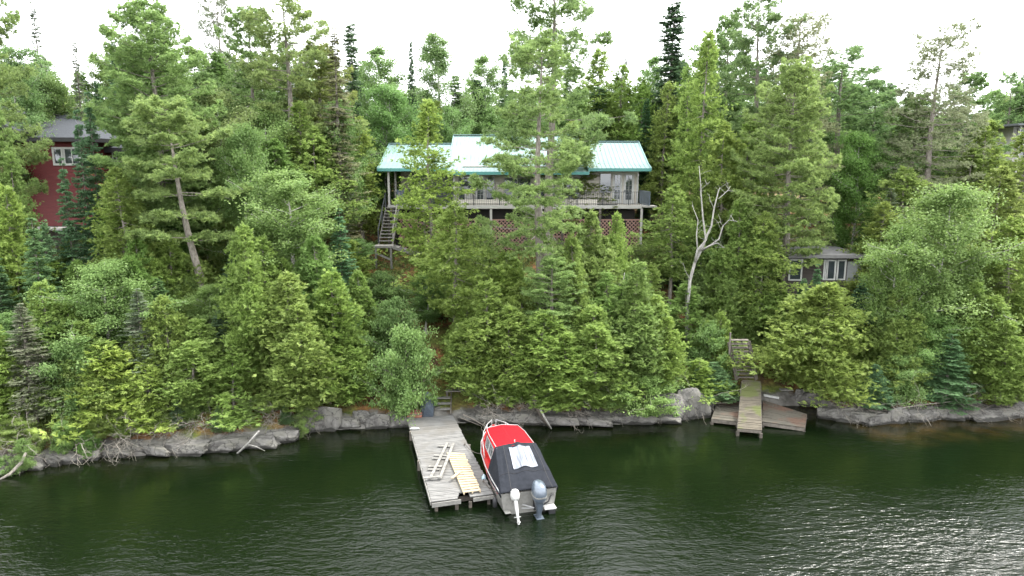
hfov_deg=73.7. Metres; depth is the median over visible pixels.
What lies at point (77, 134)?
fir tree
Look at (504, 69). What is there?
spruce tree
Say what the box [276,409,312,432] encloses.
dead branches
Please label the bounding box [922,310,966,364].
shrub
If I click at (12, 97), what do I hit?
pine tree
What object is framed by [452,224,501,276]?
shrub
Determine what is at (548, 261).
pine tree
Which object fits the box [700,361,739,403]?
fir tree
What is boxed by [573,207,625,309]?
cedar tree
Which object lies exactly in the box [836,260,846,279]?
window
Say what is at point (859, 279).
cedar tree
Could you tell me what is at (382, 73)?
poplar tree
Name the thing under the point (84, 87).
cedar tree
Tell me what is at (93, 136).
fir tree
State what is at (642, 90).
cedar tree
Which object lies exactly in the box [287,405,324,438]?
shrub
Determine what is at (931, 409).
boulder
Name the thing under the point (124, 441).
dead branches
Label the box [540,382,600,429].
dead branches
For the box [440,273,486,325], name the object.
cedar tree
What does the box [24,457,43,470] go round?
boulder
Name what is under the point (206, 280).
cedar tree
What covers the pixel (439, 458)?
board frame
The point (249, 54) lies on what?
pine tree
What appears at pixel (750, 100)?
poplar tree
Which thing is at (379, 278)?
shrub
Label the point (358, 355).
cedar tree
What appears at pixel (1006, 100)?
birch tree
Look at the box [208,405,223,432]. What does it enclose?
fir tree
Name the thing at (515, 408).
dead branches
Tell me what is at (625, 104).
cedar tree
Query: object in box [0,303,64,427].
spruce tree
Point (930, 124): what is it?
pine tree
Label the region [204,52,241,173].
cedar tree
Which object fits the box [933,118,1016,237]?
cedar tree
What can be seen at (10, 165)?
cedar tree
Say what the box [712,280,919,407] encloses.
cedar tree
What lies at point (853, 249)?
cedar tree
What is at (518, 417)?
boulder
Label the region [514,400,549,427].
dead branches
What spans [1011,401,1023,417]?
boulder
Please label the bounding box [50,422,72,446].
cedar tree
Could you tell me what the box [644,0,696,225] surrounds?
spruce tree
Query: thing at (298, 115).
cedar tree
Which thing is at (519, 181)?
window
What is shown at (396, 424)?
boulder
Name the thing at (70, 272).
cedar tree
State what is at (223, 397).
cedar tree
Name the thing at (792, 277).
window
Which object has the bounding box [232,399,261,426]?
shrub
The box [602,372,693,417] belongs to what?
shrub
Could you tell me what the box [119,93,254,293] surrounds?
pine tree
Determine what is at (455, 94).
spruce tree
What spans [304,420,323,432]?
boulder
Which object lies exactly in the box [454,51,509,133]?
poplar tree
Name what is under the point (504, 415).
boulder
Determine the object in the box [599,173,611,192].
window
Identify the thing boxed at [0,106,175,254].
red house
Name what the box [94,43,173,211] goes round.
pine tree
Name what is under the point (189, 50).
poplar tree
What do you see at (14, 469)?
driftwood log
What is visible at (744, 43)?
pine tree
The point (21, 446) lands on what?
dead branches
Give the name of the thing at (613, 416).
boulder
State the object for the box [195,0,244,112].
pine tree
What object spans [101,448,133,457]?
boulder
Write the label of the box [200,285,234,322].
shrub
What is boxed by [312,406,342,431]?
boulder
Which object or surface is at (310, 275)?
cedar tree
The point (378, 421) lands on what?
boulder
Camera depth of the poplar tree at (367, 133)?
57.14 m
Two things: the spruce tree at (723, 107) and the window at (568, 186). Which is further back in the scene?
the spruce tree at (723, 107)
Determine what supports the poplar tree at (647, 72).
on the ground
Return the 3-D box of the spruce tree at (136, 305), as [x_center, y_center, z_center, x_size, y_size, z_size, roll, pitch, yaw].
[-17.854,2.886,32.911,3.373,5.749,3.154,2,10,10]
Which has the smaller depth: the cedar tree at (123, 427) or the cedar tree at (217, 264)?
the cedar tree at (123, 427)
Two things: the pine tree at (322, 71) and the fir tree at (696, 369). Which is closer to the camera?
the fir tree at (696, 369)
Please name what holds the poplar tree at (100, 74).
on the ground
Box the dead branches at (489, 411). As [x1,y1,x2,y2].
[448,380,519,429]
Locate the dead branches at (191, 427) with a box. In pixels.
[167,413,226,453]
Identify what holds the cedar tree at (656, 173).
on the ground
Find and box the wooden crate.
[407,410,421,417]
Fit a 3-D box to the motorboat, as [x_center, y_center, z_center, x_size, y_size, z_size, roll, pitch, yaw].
[0.004,7.398,28.519,2.416,2.524,7.125,-3,10,-14]
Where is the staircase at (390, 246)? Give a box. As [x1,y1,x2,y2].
[374,192,418,268]
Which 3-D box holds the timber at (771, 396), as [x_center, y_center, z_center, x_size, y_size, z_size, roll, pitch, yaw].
[14.407,6.028,37.949,0.834,0.234,0.160,1,10,5]
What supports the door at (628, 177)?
in the cabin
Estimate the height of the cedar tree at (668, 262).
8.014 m
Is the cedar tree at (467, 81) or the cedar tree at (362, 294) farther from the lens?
the cedar tree at (467, 81)
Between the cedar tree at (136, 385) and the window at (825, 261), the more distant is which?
the window at (825, 261)
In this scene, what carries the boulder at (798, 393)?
on the ground
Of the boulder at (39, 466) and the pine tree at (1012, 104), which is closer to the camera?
the boulder at (39, 466)
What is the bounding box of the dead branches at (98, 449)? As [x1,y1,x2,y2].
[61,415,127,461]
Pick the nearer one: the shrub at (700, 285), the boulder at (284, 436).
the boulder at (284, 436)
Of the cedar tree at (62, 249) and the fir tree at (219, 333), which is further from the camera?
the cedar tree at (62, 249)
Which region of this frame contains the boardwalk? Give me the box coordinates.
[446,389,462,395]
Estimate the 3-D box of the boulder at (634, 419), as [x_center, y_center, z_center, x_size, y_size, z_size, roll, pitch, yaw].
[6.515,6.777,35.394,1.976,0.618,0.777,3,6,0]
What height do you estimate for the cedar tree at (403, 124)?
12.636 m
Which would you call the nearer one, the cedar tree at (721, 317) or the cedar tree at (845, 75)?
the cedar tree at (721, 317)
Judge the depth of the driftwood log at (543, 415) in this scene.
34.23 m
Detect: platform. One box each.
[710,401,738,427]
[762,400,807,431]
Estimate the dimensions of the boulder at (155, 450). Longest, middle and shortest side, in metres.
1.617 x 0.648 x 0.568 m
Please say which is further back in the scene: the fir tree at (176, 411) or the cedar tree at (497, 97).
the cedar tree at (497, 97)
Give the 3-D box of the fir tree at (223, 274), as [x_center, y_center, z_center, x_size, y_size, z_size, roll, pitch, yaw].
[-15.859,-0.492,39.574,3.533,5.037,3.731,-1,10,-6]
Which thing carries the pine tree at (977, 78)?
on the ground
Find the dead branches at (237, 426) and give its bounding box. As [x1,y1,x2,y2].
[208,395,252,437]
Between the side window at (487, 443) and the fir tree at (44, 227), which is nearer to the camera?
the side window at (487, 443)
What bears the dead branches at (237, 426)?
on the ground
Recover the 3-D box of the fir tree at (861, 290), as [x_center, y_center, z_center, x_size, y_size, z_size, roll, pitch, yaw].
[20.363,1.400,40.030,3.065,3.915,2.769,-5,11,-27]
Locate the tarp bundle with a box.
[420,392,434,416]
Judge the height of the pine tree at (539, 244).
17.924 m
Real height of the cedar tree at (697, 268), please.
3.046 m
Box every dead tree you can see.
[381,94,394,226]
[682,168,737,347]
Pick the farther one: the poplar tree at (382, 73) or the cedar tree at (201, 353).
the poplar tree at (382, 73)
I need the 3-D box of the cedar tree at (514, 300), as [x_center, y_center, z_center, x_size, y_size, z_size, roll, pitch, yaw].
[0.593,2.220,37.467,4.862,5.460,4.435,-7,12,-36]
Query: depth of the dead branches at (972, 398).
35.66 m
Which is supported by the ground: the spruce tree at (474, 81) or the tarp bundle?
the spruce tree at (474, 81)
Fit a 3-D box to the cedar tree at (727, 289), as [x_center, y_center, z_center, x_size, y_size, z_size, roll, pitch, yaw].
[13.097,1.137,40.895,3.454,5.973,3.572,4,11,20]
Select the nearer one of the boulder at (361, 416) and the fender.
the fender
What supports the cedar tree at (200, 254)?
on the ground
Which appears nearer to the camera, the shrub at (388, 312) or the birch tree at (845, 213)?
the shrub at (388, 312)
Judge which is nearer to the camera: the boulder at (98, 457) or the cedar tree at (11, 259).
the boulder at (98, 457)
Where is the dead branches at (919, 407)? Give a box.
[906,373,980,424]
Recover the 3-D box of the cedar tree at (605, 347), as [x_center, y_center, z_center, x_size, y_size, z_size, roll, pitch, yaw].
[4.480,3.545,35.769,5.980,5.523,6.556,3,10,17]
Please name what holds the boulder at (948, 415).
on the ground
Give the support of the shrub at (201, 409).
on the ground
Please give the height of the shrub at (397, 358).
5.337 m
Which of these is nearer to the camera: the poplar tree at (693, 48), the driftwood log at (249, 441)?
the driftwood log at (249, 441)
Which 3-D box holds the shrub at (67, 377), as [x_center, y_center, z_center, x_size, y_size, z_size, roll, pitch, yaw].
[-19.859,4.835,32.302,3.865,3.405,3.264,-1,10,-5]
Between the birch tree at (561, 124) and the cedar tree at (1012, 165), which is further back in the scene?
the birch tree at (561, 124)
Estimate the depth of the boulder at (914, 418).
35.36 m
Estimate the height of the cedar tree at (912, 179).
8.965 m
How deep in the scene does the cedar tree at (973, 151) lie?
43.72 m
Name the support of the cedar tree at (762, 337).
on the ground
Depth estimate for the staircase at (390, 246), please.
46.68 m
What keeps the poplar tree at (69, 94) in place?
on the ground
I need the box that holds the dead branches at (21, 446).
[0,439,40,458]
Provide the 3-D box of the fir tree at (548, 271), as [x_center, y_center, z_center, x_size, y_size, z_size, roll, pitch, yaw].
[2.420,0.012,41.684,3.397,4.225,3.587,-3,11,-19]
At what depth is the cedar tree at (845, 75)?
65.80 m
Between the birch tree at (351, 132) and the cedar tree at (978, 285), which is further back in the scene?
the birch tree at (351, 132)
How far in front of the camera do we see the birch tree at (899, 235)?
36.53 m
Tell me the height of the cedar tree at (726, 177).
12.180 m
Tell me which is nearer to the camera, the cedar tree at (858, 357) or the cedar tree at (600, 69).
the cedar tree at (858, 357)
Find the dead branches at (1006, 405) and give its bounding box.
[967,387,1023,420]
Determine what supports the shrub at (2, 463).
on the ground
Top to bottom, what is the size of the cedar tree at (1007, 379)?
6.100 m
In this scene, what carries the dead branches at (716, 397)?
on the ground
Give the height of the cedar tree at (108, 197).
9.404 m
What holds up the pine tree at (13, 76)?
on the ground
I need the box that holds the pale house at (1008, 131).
[958,123,1023,212]
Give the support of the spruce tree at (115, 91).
on the ground
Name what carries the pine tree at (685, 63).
on the ground
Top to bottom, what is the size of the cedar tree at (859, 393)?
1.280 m
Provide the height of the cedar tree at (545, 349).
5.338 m
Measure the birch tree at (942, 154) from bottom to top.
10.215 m
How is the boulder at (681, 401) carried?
on the ground
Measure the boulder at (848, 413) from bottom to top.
0.683 m
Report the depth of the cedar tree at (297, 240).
42.56 m
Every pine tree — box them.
[0,0,54,195]
[0,61,30,106]
[0,98,39,237]
[81,0,233,231]
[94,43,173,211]
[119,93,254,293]
[166,70,244,258]
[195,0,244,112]
[213,4,294,169]
[225,71,276,181]
[231,0,369,169]
[267,41,368,195]
[340,65,371,101]
[468,26,590,309]
[482,0,637,256]
[519,254,587,351]
[655,58,708,215]
[697,12,754,209]
[708,0,809,207]
[729,52,841,300]
[735,7,843,241]
[741,69,771,178]
[783,42,902,246]
[824,79,921,234]
[860,91,954,211]
[868,15,990,228]
[914,70,1014,216]
[980,68,1023,169]
[996,70,1023,123]
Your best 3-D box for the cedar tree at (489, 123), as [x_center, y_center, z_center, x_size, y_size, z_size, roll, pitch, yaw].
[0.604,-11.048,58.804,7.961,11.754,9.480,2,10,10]
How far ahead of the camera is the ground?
36.08 m
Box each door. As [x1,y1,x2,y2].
[475,175,485,198]
[612,173,621,202]
[623,173,634,203]
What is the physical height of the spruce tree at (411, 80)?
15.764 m
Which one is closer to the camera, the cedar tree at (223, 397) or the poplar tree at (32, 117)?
the cedar tree at (223, 397)
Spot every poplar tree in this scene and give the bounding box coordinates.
[0,41,56,186]
[27,56,70,91]
[44,78,86,113]
[68,54,114,117]
[139,40,234,153]
[333,109,383,218]
[350,43,429,220]
[400,29,483,141]
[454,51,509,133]
[472,106,503,135]
[600,81,620,132]
[629,54,673,217]
[648,87,707,188]
[680,42,746,165]
[693,101,795,185]
[738,87,761,114]
[750,98,788,193]
[794,97,851,225]
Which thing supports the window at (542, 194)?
in the cabin
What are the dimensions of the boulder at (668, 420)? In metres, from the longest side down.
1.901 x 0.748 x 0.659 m
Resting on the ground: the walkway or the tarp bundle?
the walkway
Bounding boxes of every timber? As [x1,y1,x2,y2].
[763,394,778,398]
[779,388,792,390]
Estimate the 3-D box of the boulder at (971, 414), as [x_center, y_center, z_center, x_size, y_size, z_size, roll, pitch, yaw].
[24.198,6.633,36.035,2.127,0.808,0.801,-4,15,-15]
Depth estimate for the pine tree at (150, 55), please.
38.25 m
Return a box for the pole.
[463,414,486,427]
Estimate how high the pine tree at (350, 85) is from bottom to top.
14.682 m
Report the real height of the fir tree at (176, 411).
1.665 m
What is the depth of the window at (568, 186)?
49.81 m
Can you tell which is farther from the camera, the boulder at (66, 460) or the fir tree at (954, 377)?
the fir tree at (954, 377)
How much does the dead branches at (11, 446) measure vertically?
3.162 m
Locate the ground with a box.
[0,187,1021,465]
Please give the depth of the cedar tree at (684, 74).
53.29 m
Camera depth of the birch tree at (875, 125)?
58.44 m
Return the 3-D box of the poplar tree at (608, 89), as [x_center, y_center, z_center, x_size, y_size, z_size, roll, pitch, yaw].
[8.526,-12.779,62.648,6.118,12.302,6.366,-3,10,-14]
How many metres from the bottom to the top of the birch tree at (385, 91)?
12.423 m
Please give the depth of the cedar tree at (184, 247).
39.82 m
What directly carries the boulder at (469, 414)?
on the ground
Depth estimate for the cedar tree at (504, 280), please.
38.87 m
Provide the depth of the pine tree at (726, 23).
54.92 m
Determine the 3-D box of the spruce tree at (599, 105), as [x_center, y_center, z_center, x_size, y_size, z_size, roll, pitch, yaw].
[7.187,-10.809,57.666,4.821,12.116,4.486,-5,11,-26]
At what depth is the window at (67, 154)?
43.18 m
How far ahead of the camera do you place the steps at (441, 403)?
35.71 m
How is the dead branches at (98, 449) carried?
on the ground
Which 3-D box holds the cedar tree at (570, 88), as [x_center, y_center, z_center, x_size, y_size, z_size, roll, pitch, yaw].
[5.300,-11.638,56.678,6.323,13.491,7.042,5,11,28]
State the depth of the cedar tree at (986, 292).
38.53 m
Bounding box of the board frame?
[423,442,454,478]
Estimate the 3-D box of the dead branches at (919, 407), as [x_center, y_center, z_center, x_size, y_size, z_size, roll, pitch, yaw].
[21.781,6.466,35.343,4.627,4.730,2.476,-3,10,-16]
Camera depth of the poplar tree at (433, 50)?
58.34 m
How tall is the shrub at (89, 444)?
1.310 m
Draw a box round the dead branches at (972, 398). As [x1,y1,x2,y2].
[937,381,1001,423]
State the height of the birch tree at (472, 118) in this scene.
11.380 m
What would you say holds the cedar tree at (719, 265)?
on the ground
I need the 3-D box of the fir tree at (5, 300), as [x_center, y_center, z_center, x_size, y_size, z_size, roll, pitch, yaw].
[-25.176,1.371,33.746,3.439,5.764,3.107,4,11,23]
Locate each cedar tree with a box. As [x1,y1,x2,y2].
[0,151,60,273]
[0,183,60,328]
[0,324,54,434]
[7,253,67,306]
[17,278,93,396]
[28,339,192,445]
[38,318,134,420]
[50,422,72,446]
[55,92,83,115]
[56,241,74,275]
[58,258,109,337]
[62,173,163,266]
[69,72,110,120]
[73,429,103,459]
[84,166,185,306]
[100,238,180,346]
[105,362,195,428]
[109,409,135,438]
[111,216,211,284]
[120,394,161,434]
[122,293,198,400]
[142,220,170,271]
[145,240,203,332]
[147,166,220,271]
[150,318,246,410]
[170,347,273,430]
[171,255,221,322]
[176,396,202,422]
[191,152,265,251]
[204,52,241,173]
[205,210,235,279]
[210,221,286,389]
[216,138,333,258]
[218,408,237,432]
[228,269,355,412]
[233,232,297,336]
[262,210,328,260]
[263,125,384,237]
[267,100,333,240]
[289,233,374,355]
[297,267,381,406]
[330,321,382,401]
[336,239,384,298]
[343,115,386,244]
[347,269,381,350]
[373,98,486,276]
[382,77,408,209]
[384,200,522,325]
[411,249,471,308]
[423,100,453,142]
[434,299,491,368]
[437,278,543,407]
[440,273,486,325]
[463,79,471,95]
[471,249,537,326]
[474,307,603,413]
[484,89,535,135]
[488,256,535,299]
[490,88,507,106]
[490,279,540,370]
[544,66,599,138]
[544,304,650,412]
[545,233,596,351]
[553,121,618,224]
[573,48,631,140]
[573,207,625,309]
[587,64,639,140]
[588,269,633,353]
[603,258,689,385]
[606,210,633,286]
[612,75,671,225]
[620,183,717,303]
[634,262,678,316]
[636,293,690,392]
[638,80,684,229]
[650,65,711,213]
[657,28,749,256]
[659,120,776,262]
[664,280,724,350]
[676,357,740,403]
[677,266,701,308]
[681,121,792,259]
[695,198,784,346]
[696,309,747,375]
[702,211,812,337]
[708,260,759,349]
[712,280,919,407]
[751,281,791,352]
[826,82,893,207]
[832,72,848,152]
[835,201,901,297]
[845,244,889,306]
[848,165,955,250]
[849,241,879,304]
[851,326,878,361]
[852,383,864,404]
[860,279,935,389]
[920,166,1023,304]
[927,146,1019,262]
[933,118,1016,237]
[935,278,1010,386]
[938,250,991,313]
[948,216,1023,324]
[953,128,1023,300]
[954,292,1023,406]
[1003,281,1023,400]
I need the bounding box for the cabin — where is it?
[377,134,656,251]
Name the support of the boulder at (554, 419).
on the ground
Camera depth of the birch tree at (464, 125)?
56.19 m
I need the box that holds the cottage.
[771,246,865,305]
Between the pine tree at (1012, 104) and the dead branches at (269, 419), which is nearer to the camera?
the dead branches at (269, 419)
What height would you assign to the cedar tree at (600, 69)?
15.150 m
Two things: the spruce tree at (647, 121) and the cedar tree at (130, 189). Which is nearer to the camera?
the cedar tree at (130, 189)
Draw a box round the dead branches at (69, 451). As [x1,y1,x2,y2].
[25,401,92,467]
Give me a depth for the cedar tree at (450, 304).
37.73 m
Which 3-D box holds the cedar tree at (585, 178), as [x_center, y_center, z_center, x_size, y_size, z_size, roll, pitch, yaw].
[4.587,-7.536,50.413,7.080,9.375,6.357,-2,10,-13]
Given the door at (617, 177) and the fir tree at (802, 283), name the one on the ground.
the fir tree at (802, 283)
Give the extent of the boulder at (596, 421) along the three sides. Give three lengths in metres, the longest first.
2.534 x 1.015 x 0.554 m
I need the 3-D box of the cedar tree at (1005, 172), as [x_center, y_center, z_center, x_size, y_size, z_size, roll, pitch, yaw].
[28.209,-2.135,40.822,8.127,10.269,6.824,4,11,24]
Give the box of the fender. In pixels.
[493,497,496,507]
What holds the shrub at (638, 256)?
on the ground
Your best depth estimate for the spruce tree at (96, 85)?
46.54 m
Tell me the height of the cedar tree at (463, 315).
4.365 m
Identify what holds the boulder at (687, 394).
on the ground
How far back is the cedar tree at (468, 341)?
35.16 m
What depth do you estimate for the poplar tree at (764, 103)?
63.05 m
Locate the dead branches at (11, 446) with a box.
[0,412,52,475]
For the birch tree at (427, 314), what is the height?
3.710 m
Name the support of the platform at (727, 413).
on the ground
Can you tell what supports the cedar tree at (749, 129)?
on the ground
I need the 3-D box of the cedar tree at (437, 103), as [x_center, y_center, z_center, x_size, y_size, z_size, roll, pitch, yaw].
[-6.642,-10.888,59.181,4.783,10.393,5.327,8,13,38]
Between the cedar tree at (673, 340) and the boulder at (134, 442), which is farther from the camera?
the cedar tree at (673, 340)
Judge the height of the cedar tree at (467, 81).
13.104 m
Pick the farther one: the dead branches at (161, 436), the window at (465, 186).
the window at (465, 186)
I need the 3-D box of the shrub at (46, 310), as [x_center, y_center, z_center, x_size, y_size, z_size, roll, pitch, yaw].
[-21.811,2.666,33.748,5.308,4.738,4.483,6,12,32]
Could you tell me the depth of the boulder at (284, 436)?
32.63 m
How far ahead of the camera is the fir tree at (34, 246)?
33.12 m
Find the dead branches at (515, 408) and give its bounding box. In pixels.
[500,400,534,417]
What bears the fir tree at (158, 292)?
on the ground
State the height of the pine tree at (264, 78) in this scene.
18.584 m
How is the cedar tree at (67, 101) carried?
on the ground
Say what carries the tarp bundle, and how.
on the dock
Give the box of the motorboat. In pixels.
[480,419,557,524]
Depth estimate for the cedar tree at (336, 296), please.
34.63 m
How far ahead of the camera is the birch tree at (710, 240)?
43.60 m
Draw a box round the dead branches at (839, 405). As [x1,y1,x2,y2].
[809,383,858,424]
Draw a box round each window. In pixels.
[51,147,63,165]
[62,147,80,165]
[458,176,472,198]
[485,436,489,451]
[486,176,494,198]
[488,442,493,458]
[504,178,530,198]
[540,178,554,196]
[561,178,579,198]
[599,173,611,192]
[788,259,802,280]
[822,260,827,279]
[826,260,836,279]
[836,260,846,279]
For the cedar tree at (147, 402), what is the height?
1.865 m
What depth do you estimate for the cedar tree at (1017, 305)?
36.60 m
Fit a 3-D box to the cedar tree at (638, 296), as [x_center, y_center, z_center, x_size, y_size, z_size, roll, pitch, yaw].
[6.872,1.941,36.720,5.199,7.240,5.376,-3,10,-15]
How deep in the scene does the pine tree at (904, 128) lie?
45.68 m
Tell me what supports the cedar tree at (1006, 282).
on the ground
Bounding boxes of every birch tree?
[0,308,60,365]
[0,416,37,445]
[19,68,93,125]
[22,253,194,366]
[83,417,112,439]
[166,81,259,223]
[179,282,226,337]
[197,118,280,262]
[224,165,350,288]
[233,100,303,204]
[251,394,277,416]
[264,48,308,131]
[264,267,312,292]
[270,397,287,411]
[316,99,396,239]
[346,238,377,266]
[353,82,443,226]
[394,274,460,333]
[396,97,424,142]
[431,103,475,142]
[441,99,483,137]
[533,104,578,135]
[673,220,725,283]
[803,125,913,249]
[840,95,913,210]
[848,177,1023,346]
[850,219,940,338]
[861,304,982,373]
[880,117,917,198]
[914,113,961,189]
[986,87,1014,123]
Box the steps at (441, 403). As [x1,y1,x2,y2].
[434,392,451,414]
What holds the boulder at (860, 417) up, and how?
on the ground
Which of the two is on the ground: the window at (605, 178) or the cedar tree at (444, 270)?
the cedar tree at (444, 270)
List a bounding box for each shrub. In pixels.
[0,458,12,475]
[1,437,44,473]
[17,428,50,453]
[19,295,110,354]
[20,336,133,428]
[42,359,120,422]
[45,420,82,454]
[57,370,150,433]
[60,240,122,261]
[145,405,176,430]
[162,272,212,324]
[184,381,211,412]
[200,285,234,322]
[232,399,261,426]
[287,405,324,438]
[350,322,467,425]
[358,295,433,377]
[360,270,413,305]
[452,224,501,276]
[586,366,639,406]
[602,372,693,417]
[626,243,662,280]
[672,266,716,317]
[681,319,745,382]
[859,353,934,408]
[913,371,932,387]
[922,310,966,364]
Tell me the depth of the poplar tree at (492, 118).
59.64 m
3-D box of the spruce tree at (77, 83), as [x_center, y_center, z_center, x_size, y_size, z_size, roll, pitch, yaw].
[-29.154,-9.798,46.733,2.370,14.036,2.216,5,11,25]
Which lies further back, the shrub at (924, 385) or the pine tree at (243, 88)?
the pine tree at (243, 88)
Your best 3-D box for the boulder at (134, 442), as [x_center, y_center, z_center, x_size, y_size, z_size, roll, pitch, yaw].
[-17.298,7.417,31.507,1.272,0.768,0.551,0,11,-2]
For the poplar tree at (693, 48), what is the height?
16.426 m
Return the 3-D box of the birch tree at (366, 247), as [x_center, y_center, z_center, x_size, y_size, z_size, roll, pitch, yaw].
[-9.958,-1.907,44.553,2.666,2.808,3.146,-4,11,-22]
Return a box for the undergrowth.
[0,223,971,447]
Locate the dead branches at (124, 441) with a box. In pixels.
[96,410,144,465]
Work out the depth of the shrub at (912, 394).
35.49 m
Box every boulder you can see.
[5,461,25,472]
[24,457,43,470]
[42,452,62,466]
[51,451,84,464]
[85,450,100,460]
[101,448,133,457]
[125,439,145,453]
[142,444,170,456]
[162,439,211,455]
[205,436,249,452]
[210,439,235,452]
[245,433,277,448]
[266,429,299,442]
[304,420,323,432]
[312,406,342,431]
[338,416,360,428]
[352,410,372,424]
[365,414,390,429]
[388,414,413,427]
[457,412,478,423]
[475,412,512,424]
[508,411,542,424]
[536,413,578,425]
[570,414,612,426]
[599,410,627,423]
[620,414,656,424]
[651,393,687,420]
[656,415,681,423]
[677,387,710,418]
[794,389,805,405]
[800,390,820,406]
[816,406,860,420]
[838,410,877,423]
[848,413,872,423]
[865,413,890,425]
[887,407,910,423]
[906,409,937,422]
[923,406,944,419]
[927,405,965,420]
[955,407,981,419]
[972,405,1022,421]
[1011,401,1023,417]
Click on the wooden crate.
(417, 415)
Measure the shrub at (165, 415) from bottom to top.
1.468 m
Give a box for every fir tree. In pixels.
[0,258,22,330]
[11,217,66,334]
[37,219,63,288]
[52,158,90,290]
[69,109,107,270]
[79,91,121,263]
[148,277,178,351]
[168,398,186,429]
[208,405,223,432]
[209,305,230,366]
[217,249,239,281]
[278,405,294,424]
[329,208,358,285]
[534,254,557,308]
[657,238,686,288]
[666,377,680,393]
[690,368,704,393]
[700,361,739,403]
[792,279,810,331]
[802,264,823,313]
[851,279,873,335]
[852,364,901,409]
[920,333,985,414]
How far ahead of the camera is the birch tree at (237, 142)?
39.47 m
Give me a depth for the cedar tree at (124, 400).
31.16 m
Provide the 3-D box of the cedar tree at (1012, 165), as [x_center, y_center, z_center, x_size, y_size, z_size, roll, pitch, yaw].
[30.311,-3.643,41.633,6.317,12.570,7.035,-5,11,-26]
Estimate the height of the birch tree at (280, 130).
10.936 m
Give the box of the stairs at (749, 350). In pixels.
[727,332,757,380]
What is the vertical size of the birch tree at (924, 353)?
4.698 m
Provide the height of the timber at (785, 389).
0.067 m
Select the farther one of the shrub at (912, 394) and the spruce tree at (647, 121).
the spruce tree at (647, 121)
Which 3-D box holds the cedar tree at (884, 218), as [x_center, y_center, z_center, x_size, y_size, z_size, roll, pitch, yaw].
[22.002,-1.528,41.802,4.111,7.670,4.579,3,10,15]
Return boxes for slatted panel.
[447,452,480,494]
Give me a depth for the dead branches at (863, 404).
35.14 m
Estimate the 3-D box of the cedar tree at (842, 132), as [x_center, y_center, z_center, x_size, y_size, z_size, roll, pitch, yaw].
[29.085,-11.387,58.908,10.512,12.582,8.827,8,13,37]
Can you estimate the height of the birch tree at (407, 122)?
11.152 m
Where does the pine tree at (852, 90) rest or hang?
on the ground
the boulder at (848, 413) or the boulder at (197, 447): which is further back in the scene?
the boulder at (848, 413)
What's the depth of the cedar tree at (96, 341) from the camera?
31.53 m
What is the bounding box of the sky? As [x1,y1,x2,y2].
[0,0,1023,154]
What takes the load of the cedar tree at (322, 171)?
on the ground
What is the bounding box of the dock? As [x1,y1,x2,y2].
[407,415,493,510]
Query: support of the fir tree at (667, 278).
on the ground
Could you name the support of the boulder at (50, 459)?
on the ground
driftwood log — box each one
[0,452,26,479]
[237,430,264,453]
[531,395,549,427]
[539,409,551,428]
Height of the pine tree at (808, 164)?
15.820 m
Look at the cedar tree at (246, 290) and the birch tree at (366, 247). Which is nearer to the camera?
the cedar tree at (246, 290)
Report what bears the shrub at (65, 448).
on the ground
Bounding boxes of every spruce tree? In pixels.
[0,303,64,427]
[28,1,51,110]
[70,37,88,119]
[93,80,108,125]
[107,41,125,119]
[115,288,171,393]
[293,67,308,156]
[314,27,373,241]
[323,55,371,205]
[341,22,372,220]
[406,39,418,142]
[446,76,464,134]
[470,79,489,135]
[498,62,510,125]
[589,87,613,140]
[617,53,627,140]
[634,99,660,224]
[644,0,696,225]
[705,81,743,201]
[800,80,839,221]
[855,188,913,290]
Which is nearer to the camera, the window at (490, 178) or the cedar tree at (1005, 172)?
the cedar tree at (1005, 172)
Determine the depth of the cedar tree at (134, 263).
35.10 m
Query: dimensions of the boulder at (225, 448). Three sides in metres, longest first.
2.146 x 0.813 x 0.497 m
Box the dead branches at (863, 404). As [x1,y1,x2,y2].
[840,383,911,427]
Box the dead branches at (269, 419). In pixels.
[250,402,290,441]
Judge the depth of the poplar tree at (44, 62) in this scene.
56.52 m
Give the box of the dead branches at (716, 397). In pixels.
[684,367,748,423]
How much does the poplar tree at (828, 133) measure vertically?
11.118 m
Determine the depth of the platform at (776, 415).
35.29 m
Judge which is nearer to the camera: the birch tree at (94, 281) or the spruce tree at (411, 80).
the birch tree at (94, 281)
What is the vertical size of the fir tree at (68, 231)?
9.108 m
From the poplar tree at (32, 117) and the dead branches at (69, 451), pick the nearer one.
the dead branches at (69, 451)
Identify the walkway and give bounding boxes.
[736,380,762,437]
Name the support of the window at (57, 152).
in the red house at (63, 138)
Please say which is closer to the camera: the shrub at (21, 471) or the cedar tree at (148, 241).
the shrub at (21, 471)
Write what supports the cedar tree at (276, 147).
on the ground
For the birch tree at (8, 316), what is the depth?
32.12 m
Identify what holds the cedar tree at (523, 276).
on the ground
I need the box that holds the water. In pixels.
[0,406,1023,575]
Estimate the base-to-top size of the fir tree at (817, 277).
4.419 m
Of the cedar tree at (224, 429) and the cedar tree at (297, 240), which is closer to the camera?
the cedar tree at (224, 429)
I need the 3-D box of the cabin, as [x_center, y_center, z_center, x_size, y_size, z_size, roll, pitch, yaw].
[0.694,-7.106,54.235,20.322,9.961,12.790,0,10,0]
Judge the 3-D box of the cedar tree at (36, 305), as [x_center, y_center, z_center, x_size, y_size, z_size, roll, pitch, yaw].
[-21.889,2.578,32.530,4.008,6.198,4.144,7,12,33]
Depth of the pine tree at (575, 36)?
44.87 m
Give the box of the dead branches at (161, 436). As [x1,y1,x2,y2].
[124,420,194,458]

